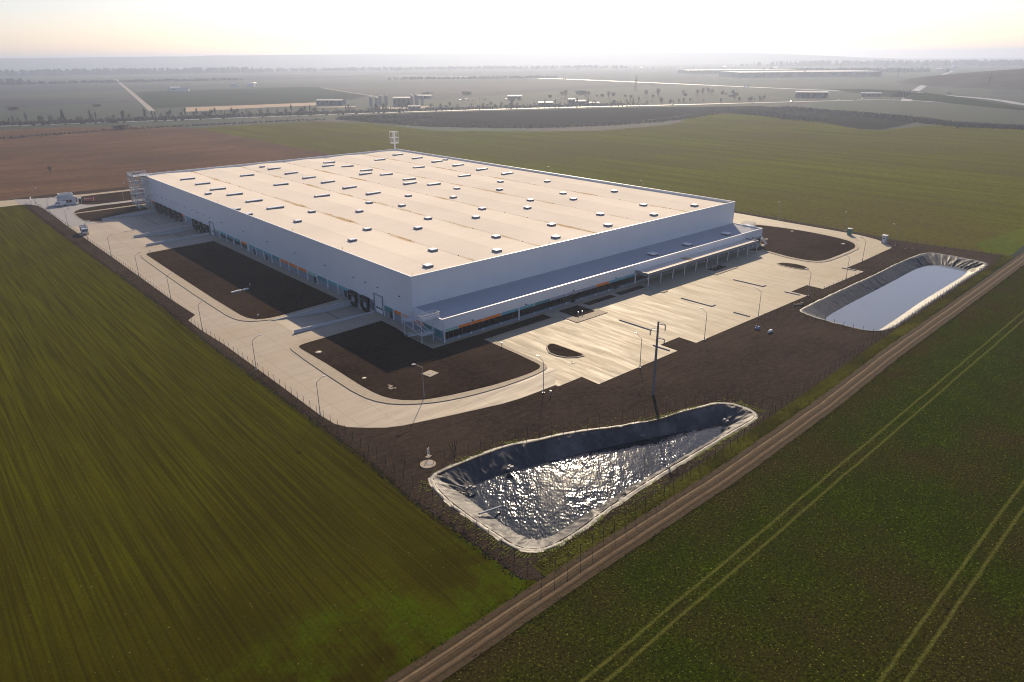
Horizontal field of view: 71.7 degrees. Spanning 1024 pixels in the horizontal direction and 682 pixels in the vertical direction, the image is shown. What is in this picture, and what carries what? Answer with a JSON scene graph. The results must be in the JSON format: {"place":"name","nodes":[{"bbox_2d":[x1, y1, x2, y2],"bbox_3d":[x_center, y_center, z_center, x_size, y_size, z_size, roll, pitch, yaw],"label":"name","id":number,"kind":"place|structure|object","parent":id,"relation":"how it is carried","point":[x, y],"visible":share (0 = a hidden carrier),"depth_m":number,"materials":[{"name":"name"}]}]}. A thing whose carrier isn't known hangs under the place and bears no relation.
{"place":"outdoors","nodes":[
{"label":"outdoors","id":0,"kind":"place"},
{"bbox_2d":[14,197,144,226],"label":"entrance pavement","id":1,"kind":"structure","parent":0,"point":[72,220],"depth_m":332.99,"materials":[{"name":"beige concrete"}]},
{"bbox_2d":[54,201,66,206],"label":"van","id":2,"kind":"object","parent":1,"relation":"on","point":[59,203],"visible":1,"depth_m":335.49,"materials":[{"name":"white paint"}]},
{"bbox_2d":[55,192,76,205],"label":"gatehouse","id":3,"kind":"object","parent":1,"relation":"on","point":[69,198],"visible":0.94,"depth_m":338.97,"materials":[{"name":"white metal"}]},
{"bbox_2d":[74,188,143,196],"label":"gravel path","id":4,"kind":"structure","parent":0,"point":[80,195],"depth_m":367.53,"materials":[{"name":"beige gravel"}]},
{"bbox_2d":[76,190,144,204],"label":"bed ground","id":5,"kind":"structure","parent":0,"point":[107,198],"depth_m":356.28,"materials":[{"name":"soil"}]},
{"bbox_2d":[74,200,146,212],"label":"bed ground","id":6,"kind":"structure","parent":0,"point":[104,207],"depth_m":333.61,"materials":[{"name":"soil"}]},
{"bbox_2d":[76,205,147,220],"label":"bed ground","id":7,"kind":"structure","parent":0,"point":[94,215],"depth_m":318.90,"materials":[{"name":"soil"}]},
{"bbox_2d":[114,79,154,110],"bbox_3d":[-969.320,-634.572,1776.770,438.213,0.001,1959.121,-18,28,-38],"label":"farm road","id":8,"kind":"structure","parent":0,"point":[145,105],"depth_m":1279.74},
{"bbox_2d":[103,212,177,231],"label":"dock pavement","id":9,"kind":"structure","parent":0,"point":[122,224],"depth_m":307.33,"materials":[{"name":"concrete"}]},
{"bbox_2d":[104,209,156,218],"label":"retaining wall","id":10,"kind":"structure","parent":9,"relation":"on","point":[142,212],"depth_m":320.71,"materials":[{"name":"concrete"}]},
{"bbox_2d":[0,126,330,200],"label":"fallow field","id":11,"kind":"structure","parent":0,"point":[97,160],"depth_m":515.73,"materials":[{"name":"brown soil"}]},
{"bbox_2d":[113,125,129,128],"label":"bush","id":12,"kind":"object","parent":11,"relation":"on","point":[118,126],"visible":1,"depth_m":708.47,"materials":[{"name":"green plant"}]},
{"bbox_2d":[0,118,324,138],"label":"scrub","id":13,"kind":"object","parent":11,"relation":"on","point":[59,133],"visible":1,"depth_m":724.98,"materials":[{"name":"plant"}]},
{"bbox_2d":[135,229,202,244],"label":"dock pavement","id":14,"kind":"structure","parent":0,"point":[149,239],"depth_m":279.95,"materials":[{"name":"concrete"}]},
{"bbox_2d":[133,224,193,237],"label":"retaining wall","id":15,"kind":"structure","parent":14,"relation":"on","point":[168,230],"depth_m":285.77,"materials":[{"name":"concrete"}]},
{"bbox_2d":[146,232,208,245],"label":"retaining wall","id":16,"kind":"structure","parent":14,"relation":"on","point":[175,239],"depth_m":270.12,"materials":[{"name":"concrete"}]},
{"bbox_2d":[147,241,337,318],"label":"bed ground","id":17,"kind":"structure","parent":0,"point":[218,272],"depth_m":219.43,"materials":[{"name":"soil"}]},
{"bbox_2d":[141,239,347,321],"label":"pavement","id":18,"kind":"structure","parent":0,"point":[208,299],"depth_m":215.46,"materials":[{"name":"concrete"}]},
{"bbox_2d":[135,87,366,108],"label":"blue green field","id":19,"kind":"structure","parent":0,"point":[214,97],"depth_m":1312.89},
{"bbox_2d":[186,102,315,111],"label":"stubble field","id":20,"kind":"structure","parent":0,"point":[189,109],"depth_m":1035.38,"materials":[{"name":"beige plant"}]},
{"bbox_2d":[0,205,537,681],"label":"young crop field","id":21,"kind":"structure","parent":0,"point":[178,503],"depth_m":105.45,"materials":[{"name":"green plant"}]},
{"bbox_2d":[62,221,556,426],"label":"service road","id":22,"kind":"structure","parent":0,"point":[277,357],"depth_m":164.69,"materials":[{"name":"concrete"}]},
{"bbox_2d":[79,224,88,234],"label":"lorry","id":23,"kind":"object","parent":22,"relation":"on","point":[82,229],"visible":0.97,"depth_m":280.16,"materials":[{"name":"white paint"}]},
{"bbox_2d":[275,305,366,331],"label":"dock pavement","id":24,"kind":"structure","parent":0,"point":[293,324],"depth_m":191.06,"materials":[{"name":"concrete"}]},
{"bbox_2d":[274,300,351,319],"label":"retaining wall","id":25,"kind":"structure","parent":24,"relation":"on","point":[334,307],"depth_m":196.28,"materials":[{"name":"concrete"}]},
{"bbox_2d":[378,106,428,108],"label":"gravel pavement","id":26,"kind":"structure","parent":0,"point":[422,107],"depth_m":989.57,"materials":[{"name":"gravel"}]},
{"bbox_2d":[290,311,559,404],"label":"pavement","id":27,"kind":"structure","parent":0,"point":[341,378],"depth_m":156.21,"materials":[{"name":"concrete"}]},
{"bbox_2d":[299,314,551,399],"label":"bed ground","id":28,"kind":"structure","parent":0,"point":[380,356],"depth_m":160.54,"materials":[{"name":"soil"}]},
{"bbox_2d":[423,370,437,376],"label":"concrete pad","id":29,"kind":"object","parent":28,"relation":"on","point":[429,373],"visible":1,"depth_m":154.03,"materials":[{"name":"beige concrete"}]},
{"bbox_2d":[0,197,891,427],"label":"pavement","id":30,"kind":"structure","parent":0,"point":[608,345],"depth_m":190.47,"materials":[{"name":"concrete"}]},
{"bbox_2d":[9,100,941,125],"bbox_3d":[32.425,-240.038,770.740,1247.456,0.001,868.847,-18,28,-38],"label":"highway road","id":31,"kind":"structure","parent":0,"point":[457,110],"depth_m":925.62,"materials":[{"name":"grey asphalt"}]},
{"bbox_2d":[0,52,1022,70],"bbox_3d":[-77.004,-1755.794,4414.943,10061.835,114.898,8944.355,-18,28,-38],"label":"hills","id":32,"kind":"structure","parent":0,"point":[337,60],"depth_m":6316.37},
{"bbox_2d":[0,58,1023,580],"bbox_3d":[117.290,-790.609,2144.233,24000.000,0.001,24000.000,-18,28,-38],"label":"ground","id":33,"kind":"structure","parent":0,"point":[114,98],"depth_m":1410.50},
{"bbox_2d":[0,78,242,84],"bbox_3d":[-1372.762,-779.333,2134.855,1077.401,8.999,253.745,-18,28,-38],"label":"distant wood","id":34,"kind":"object","parent":33,"relation":"on","point":[112,81],"visible":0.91,"depth_m":2239.39,"materials":[{"name":"plant"}]},
{"bbox_2d":[0,66,271,76],"bbox_3d":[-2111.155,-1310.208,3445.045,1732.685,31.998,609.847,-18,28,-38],"label":"distant wood","id":35,"kind":"object","parent":33,"relation":"on","point":[83,71],"visible":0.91,"depth_m":3533.95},
{"bbox_2d":[0,108,418,125],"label":"scrub","id":36,"kind":"object","parent":33,"relation":"on","point":[187,117],"visible":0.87,"depth_m":837.86,"materials":[{"name":"plant"}]},
{"bbox_2d":[316,99,345,104],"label":"shed","id":37,"kind":"structure","parent":33,"relation":"on","point":[330,101],"depth_m":1048.82,"materials":[{"name":"white metal"}]},
{"bbox_2d":[294,311,373,332],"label":"retaining wall","id":38,"kind":"structure","parent":33,"relation":"on","point":[320,325],"depth_m":183.31,"materials":[{"name":"concrete"}]},
{"bbox_2d":[393,97,410,106],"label":"shed","id":39,"kind":"structure","parent":33,"relation":"on","point":[397,101],"depth_m":1009.84,"materials":[{"name":"white metal"}]},
{"bbox_2d":[255,65,635,71],"bbox_3d":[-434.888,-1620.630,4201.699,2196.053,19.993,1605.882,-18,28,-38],"label":"distant wood","id":40,"kind":"object","parent":33,"relation":"on","point":[433,68],"visible":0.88,"depth_m":4180.54,"materials":[{"name":"plant"}]},
{"bbox_2d":[127,149,766,343],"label":"warehouse","id":41,"kind":"structure","parent":33,"relation":"on","point":[436,247],"depth_m":237.06,"materials":[{"name":"metal"}]},
{"bbox_2d":[209,221,214,235],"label":"door","id":42,"kind":"structure","parent":41,"relation":"in","point":[211,225],"depth_m":277.13,"materials":[{"name":"white metal"}]},
{"bbox_2d":[373,293,383,315],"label":"door","id":43,"kind":"structure","parent":41,"relation":"in","point":[378,300],"depth_m":190.42,"materials":[{"name":"white metal"}]},
{"bbox_2d":[446,329,457,338],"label":"window","id":44,"kind":"structure","parent":41,"relation":"in","point":[453,333],"depth_m":172.34,"materials":[{"name":"black glass"}]},
{"bbox_2d":[458,325,470,334],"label":"window","id":45,"kind":"structure","parent":41,"relation":"in","point":[466,329],"depth_m":174.67,"materials":[{"name":"black glass"}]},
{"bbox_2d":[470,321,482,330],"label":"window","id":46,"kind":"structure","parent":41,"relation":"in","point":[479,325],"depth_m":177.04,"materials":[{"name":"black glass"}]},
{"bbox_2d":[483,316,500,327],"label":"window","id":47,"kind":"structure","parent":41,"relation":"in","point":[489,322],"depth_m":180.04,"materials":[{"name":"black glass"}]},
{"bbox_2d":[501,311,517,321],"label":"window","id":48,"kind":"structure","parent":41,"relation":"in","point":[512,315],"depth_m":183.59,"materials":[{"name":"black glass"}]},
{"bbox_2d":[520,306,533,315],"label":"window","id":49,"kind":"structure","parent":41,"relation":"in","point":[528,310],"depth_m":187.35,"materials":[{"name":"black glass"}]},
{"bbox_2d":[534,301,549,311],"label":"window","id":50,"kind":"structure","parent":41,"relation":"in","point":[545,305],"depth_m":190.65,"materials":[{"name":"black glass"}]},
{"bbox_2d":[550,296,565,306],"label":"window","id":51,"kind":"structure","parent":41,"relation":"in","point":[555,302],"depth_m":194.36,"materials":[{"name":"black glass"}]},
{"bbox_2d":[566,292,579,301],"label":"window","id":52,"kind":"structure","parent":41,"relation":"in","point":[577,296],"depth_m":198.20,"materials":[{"name":"black glass"}]},
{"bbox_2d":[580,288,594,297],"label":"window","id":53,"kind":"structure","parent":41,"relation":"in","point":[591,291],"depth_m":201.52,"materials":[{"name":"black glass"}]},
{"bbox_2d":[595,284,608,292],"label":"window","id":54,"kind":"structure","parent":41,"relation":"in","point":[604,287],"depth_m":205.16,"materials":[{"name":"black glass"}]},
{"bbox_2d":[608,280,621,288],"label":"window","id":55,"kind":"structure","parent":41,"relation":"in","point":[611,285],"depth_m":208.19,"materials":[{"name":"black glass"}]},
{"bbox_2d":[622,276,634,284],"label":"window","id":56,"kind":"structure","parent":41,"relation":"in","point":[631,279],"depth_m":212.30,"materials":[{"name":"black glass"}]},
{"bbox_2d":[388,75,556,79],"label":"distant wood","id":57,"kind":"object","parent":33,"relation":"on","point":[485,77],"visible":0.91,"depth_m":2325.59,"materials":[{"name":"grey plant"}]},
{"bbox_2d":[508,95,521,99],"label":"shed","id":58,"kind":"structure","parent":33,"relation":"on","point":[515,97],"depth_m":1142.88,"materials":[{"name":"white metal"}]},
{"bbox_2d":[389,102,647,111],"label":"scrub","id":59,"kind":"object","parent":33,"relation":"on","point":[496,107],"visible":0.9,"depth_m":971.00,"materials":[{"name":"green plant"}]},
{"bbox_2d":[538,101,552,105],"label":"shed","id":60,"kind":"structure","parent":33,"relation":"on","point":[547,103],"depth_m":991.89,"materials":[{"name":"white metal"}]},
{"bbox_2d":[678,69,797,73],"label":"distant warehouse","id":61,"kind":"structure","parent":33,"relation":"on","point":[712,71],"depth_m":2681.11,"materials":[{"name":"white metal"}]},
{"bbox_2d":[719,70,882,77],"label":"distant warehouse","id":62,"kind":"structure","parent":33,"relation":"on","point":[809,73],"depth_m":2191.87,"materials":[{"name":"white metal"}]},
{"bbox_2d":[795,91,827,97],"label":"shed","id":63,"kind":"structure","parent":33,"relation":"on","point":[811,94],"depth_m":1133.12,"materials":[{"name":"grey metal"}]},
{"bbox_2d":[763,67,948,72],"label":"distant wood","id":64,"kind":"object","parent":33,"relation":"on","point":[904,70],"visible":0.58,"depth_m":2737.82,"materials":[{"name":"grey plant"}]},
{"bbox_2d":[860,92,881,96],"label":"shed","id":65,"kind":"structure","parent":33,"relation":"on","point":[873,94],"depth_m":1156.86,"materials":[{"name":"grey metal"}]},
{"bbox_2d":[740,59,1023,66],"bbox_3d":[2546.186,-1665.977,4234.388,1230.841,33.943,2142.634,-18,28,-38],"label":"distant wood","id":66,"kind":"object","parent":33,"relation":"on","point":[985,62],"visible":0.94,"depth_m":4196.27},
{"bbox_2d":[900,90,925,96],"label":"flyover","id":67,"kind":"object","parent":33,"relation":"on","point":[909,91],"visible":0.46,"depth_m":1118.93,"materials":[{"name":"concrete"}]},
{"bbox_2d":[913,119,1023,129],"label":"scrub","id":68,"kind":"object","parent":33,"relation":"on","point":[970,125],"visible":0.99,"depth_m":662.93,"materials":[{"name":"plant"}]},
{"bbox_2d":[949,121,1020,125],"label":"reeds","id":69,"kind":"object","parent":33,"relation":"on","point":[982,123],"visible":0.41,"depth_m":686.62,"materials":[{"name":"plant"}]},
{"bbox_2d":[0,0,1023,57],"label":"sky","id":70,"kind":"structure","parent":0,"point":[28,28],"materials":[{"name":"white"}]},
{"bbox_2d":[19,185,1006,580],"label":"soil ground","id":71,"kind":"structure","parent":0,"point":[795,349],"depth_m":145.43,"materials":[{"name":"brown soil"}]},
{"bbox_2d":[74,205,148,221],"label":"kerb","id":72,"kind":"structure","parent":71,"relation":"on","point":[110,216],"depth_m":314.36,"materials":[{"name":"concrete"}]},
{"bbox_2d":[26,201,537,567],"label":"fence","id":73,"kind":"object","parent":71,"relation":"on","point":[292,390],"visible":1,"depth_m":142.39,"materials":[{"name":"metal"}]},
{"bbox_2d":[389,131,398,148],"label":"antenna mast","id":74,"kind":"object","parent":71,"relation":"on","point":[394,137],"visible":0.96,"depth_m":437.28,"materials":[{"name":"white metal"}]},
{"bbox_2d":[420,460,435,468],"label":"manhole cover","id":75,"kind":"object","parent":71,"relation":"on","point":[427,464],"visible":0.99,"depth_m":119.93,"materials":[{"name":"concrete"}]},
{"bbox_2d":[546,343,583,357],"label":"kerb","id":76,"kind":"structure","parent":71,"relation":"on","point":[582,355],"depth_m":164.05,"materials":[{"name":"concrete"}]},
{"bbox_2d":[404,391,772,465],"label":"fence","id":77,"kind":"object","parent":71,"relation":"on","point":[587,423],"visible":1,"depth_m":132.51,"materials":[{"name":"metal"}]},
{"bbox_2d":[417,399,768,562],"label":"weeds","id":78,"kind":"object","parent":71,"relation":"on","point":[601,517],"visible":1,"depth_m":113.59,"materials":[{"name":"green plant"}]},
{"bbox_2d":[428,402,758,552],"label":"pond liner","id":79,"kind":"object","parent":71,"relation":"in","point":[453,483],"visible":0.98,"depth_m":124.27,"materials":[{"name":"black plastic"}]},
{"bbox_2d":[649,321,665,394],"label":"power pole","id":80,"kind":"object","parent":71,"relation":"on","point":[655,366],"visible":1,"depth_m":140.76,"materials":[{"name":"metal"}]},
{"bbox_2d":[543,254,1000,577],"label":"fence","id":81,"kind":"object","parent":71,"relation":"on","point":[757,421],"visible":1,"depth_m":130.38,"materials":[{"name":"metal"}]},
{"bbox_2d":[789,310,874,332],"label":"fence","id":82,"kind":"object","parent":71,"relation":"on","point":[822,318],"visible":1,"depth_m":183.18,"materials":[{"name":"metal"}]},
{"bbox_2d":[764,245,920,316],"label":"fence","id":83,"kind":"object","parent":71,"relation":"on","point":[837,284],"visible":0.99,"depth_m":210.57,"materials":[{"name":"metal"}]},
{"bbox_2d":[745,208,991,256],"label":"fence","id":84,"kind":"object","parent":71,"relation":"on","point":[890,237],"visible":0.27,"depth_m":261.45,"materials":[{"name":"metal"}]},
{"bbox_2d":[796,251,990,332],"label":"weeds","id":85,"kind":"object","parent":71,"relation":"on","point":[888,266],"visible":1,"depth_m":202.84,"materials":[{"name":"green plant"}]},
{"bbox_2d":[799,253,988,331],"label":"pond liner","id":86,"kind":"object","parent":71,"relation":"in","point":[828,305],"visible":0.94,"depth_m":213.41,"materials":[{"name":"grey plastic"}]},
{"bbox_2d":[548,344,581,356],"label":"bed ground","id":87,"kind":"structure","parent":0,"point":[558,350],"depth_m":165.20,"materials":[{"name":"soil"}]},
{"bbox_2d":[560,305,593,316],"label":"bed ground","id":88,"kind":"structure","parent":0,"point":[573,310],"depth_m":191.73,"materials":[{"name":"soil"}]},
{"bbox_2d":[469,425,726,539],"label":"water","id":89,"kind":"structure","parent":0,"point":[544,500],"depth_m":119.12,"materials":[{"name":"black liquid"}]},
{"bbox_2d":[584,295,615,304],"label":"bed ground","id":90,"kind":"structure","parent":0,"point":[599,299],"depth_m":200.33,"materials":[{"name":"soil"}]},
{"bbox_2d":[197,113,1023,251],"bbox_3d":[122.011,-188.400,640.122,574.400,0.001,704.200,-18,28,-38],"label":"green field","id":91,"kind":"structure","parent":0,"point":[954,186],"depth_m":460.64,"materials":[{"name":"green plant"}]},
{"bbox_2d":[336,106,916,129],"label":"ploughed field","id":92,"kind":"structure","parent":0,"point":[521,118],"depth_m":814.08,"materials":[{"name":"brown soil"}]},
{"bbox_2d":[335,115,431,119],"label":"scrub","id":93,"kind":"object","parent":92,"relation":"on","point":[352,117],"visible":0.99,"depth_m":821.71,"materials":[{"name":"plant"}]},
{"bbox_2d":[354,110,730,128],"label":"reeds","id":94,"kind":"object","parent":92,"relation":"on","point":[692,115],"visible":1,"depth_m":723.96,"materials":[{"name":"plant"}]},
{"bbox_2d":[723,110,827,121],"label":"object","id":95,"kind":"object","parent":92,"relation":"on","point":[783,116],"visible":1,"depth_m":786.59,"materials":[{"name":"green plant"}]},
{"bbox_2d":[773,106,948,122],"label":"scrub","id":96,"kind":"object","parent":92,"relation":"on","point":[900,117],"visible":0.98,"depth_m":797.41,"materials":[{"name":"green plant"}]},
{"bbox_2d":[616,285,644,294],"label":"bed ground","id":97,"kind":"structure","parent":0,"point":[629,290],"depth_m":207.88,"materials":[{"name":"soil"}]},
{"bbox_2d":[552,246,761,322],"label":"pavement","id":98,"kind":"structure","parent":0,"point":[655,283],"depth_m":214.24,"materials":[{"name":"concrete"}]},
{"bbox_2d":[294,73,1023,104],"bbox_3d":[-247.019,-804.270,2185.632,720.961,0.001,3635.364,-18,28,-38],"label":"motorway road","id":99,"kind":"structure","parent":0,"point":[1006,101],"depth_m":1432.60,"materials":[{"name":"grey asphalt"}]},
{"bbox_2d":[381,253,1023,681],"bbox_3d":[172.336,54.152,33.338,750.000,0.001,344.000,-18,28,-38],"label":"leafy crop field","id":100,"kind":"structure","parent":0,"point":[873,531],"depth_m":96.16,"materials":[{"name":"green plant"}]},
{"bbox_2d":[384,252,1023,681],"bbox_3d":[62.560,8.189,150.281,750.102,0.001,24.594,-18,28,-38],"label":"dirt road","id":101,"kind":"structure","parent":0,"point":[454,654],"depth_m":104.62,"materials":[{"name":"brown soil"}]},
{"bbox_2d":[526,256,1013,575],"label":"verge land","id":102,"kind":"structure","parent":0,"point":[818,390],"depth_m":128.06,"materials":[{"name":"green plant"}]},
{"bbox_2d":[538,484,666,564],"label":"weeds","id":103,"kind":"object","parent":102,"relation":"on","point":[606,528],"visible":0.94,"depth_m":103.19,"materials":[{"name":"green plant"}]},
{"bbox_2d":[779,263,806,268],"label":"bed ground","id":104,"kind":"structure","parent":0,"point":[794,265],"depth_m":231.17,"materials":[{"name":"soil"}]},
{"bbox_2d":[743,224,858,261],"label":"pavement","id":105,"kind":"structure","parent":0,"point":[843,254],"depth_m":247.12,"materials":[{"name":"concrete"}]},
{"bbox_2d":[754,225,854,260],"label":"bed ground","id":106,"kind":"structure","parent":0,"point":[804,245],"depth_m":256.87,"materials":[{"name":"soil"}]},
{"bbox_2d":[830,89,910,96],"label":"embankment hill","id":107,"kind":"structure","parent":0,"point":[891,93],"depth_m":1184.45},
{"bbox_2d":[826,265,967,329],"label":"water","id":108,"kind":"structure","parent":0,"point":[882,307],"depth_m":206.34,"materials":[{"name":"grey liquid"}]},
{"bbox_2d":[901,71,952,100],"bbox_3d":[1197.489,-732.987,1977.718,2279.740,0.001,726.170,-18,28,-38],"label":"side road","id":109,"kind":"structure","parent":0,"point":[920,87],"depth_m":1411.41,"materials":[{"name":"grey asphalt"}]},
{"bbox_2d":[896,68,1023,89],"bbox_3d":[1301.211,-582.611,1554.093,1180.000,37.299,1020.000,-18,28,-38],"label":"hill","id":110,"kind":"structure","parent":0,"point":[1012,79],"depth_m":1502.15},
{"bbox_2d":[904,92,1023,110],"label":"embankment hill","id":111,"kind":"structure","parent":0,"point":[922,96],"depth_m":978.35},
{"bbox_2d":[975,228,1023,255],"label":"corner field","id":112,"kind":"structure","parent":0,"point":[1010,243],"depth_m":256.52,"materials":[{"name":"green plant"}]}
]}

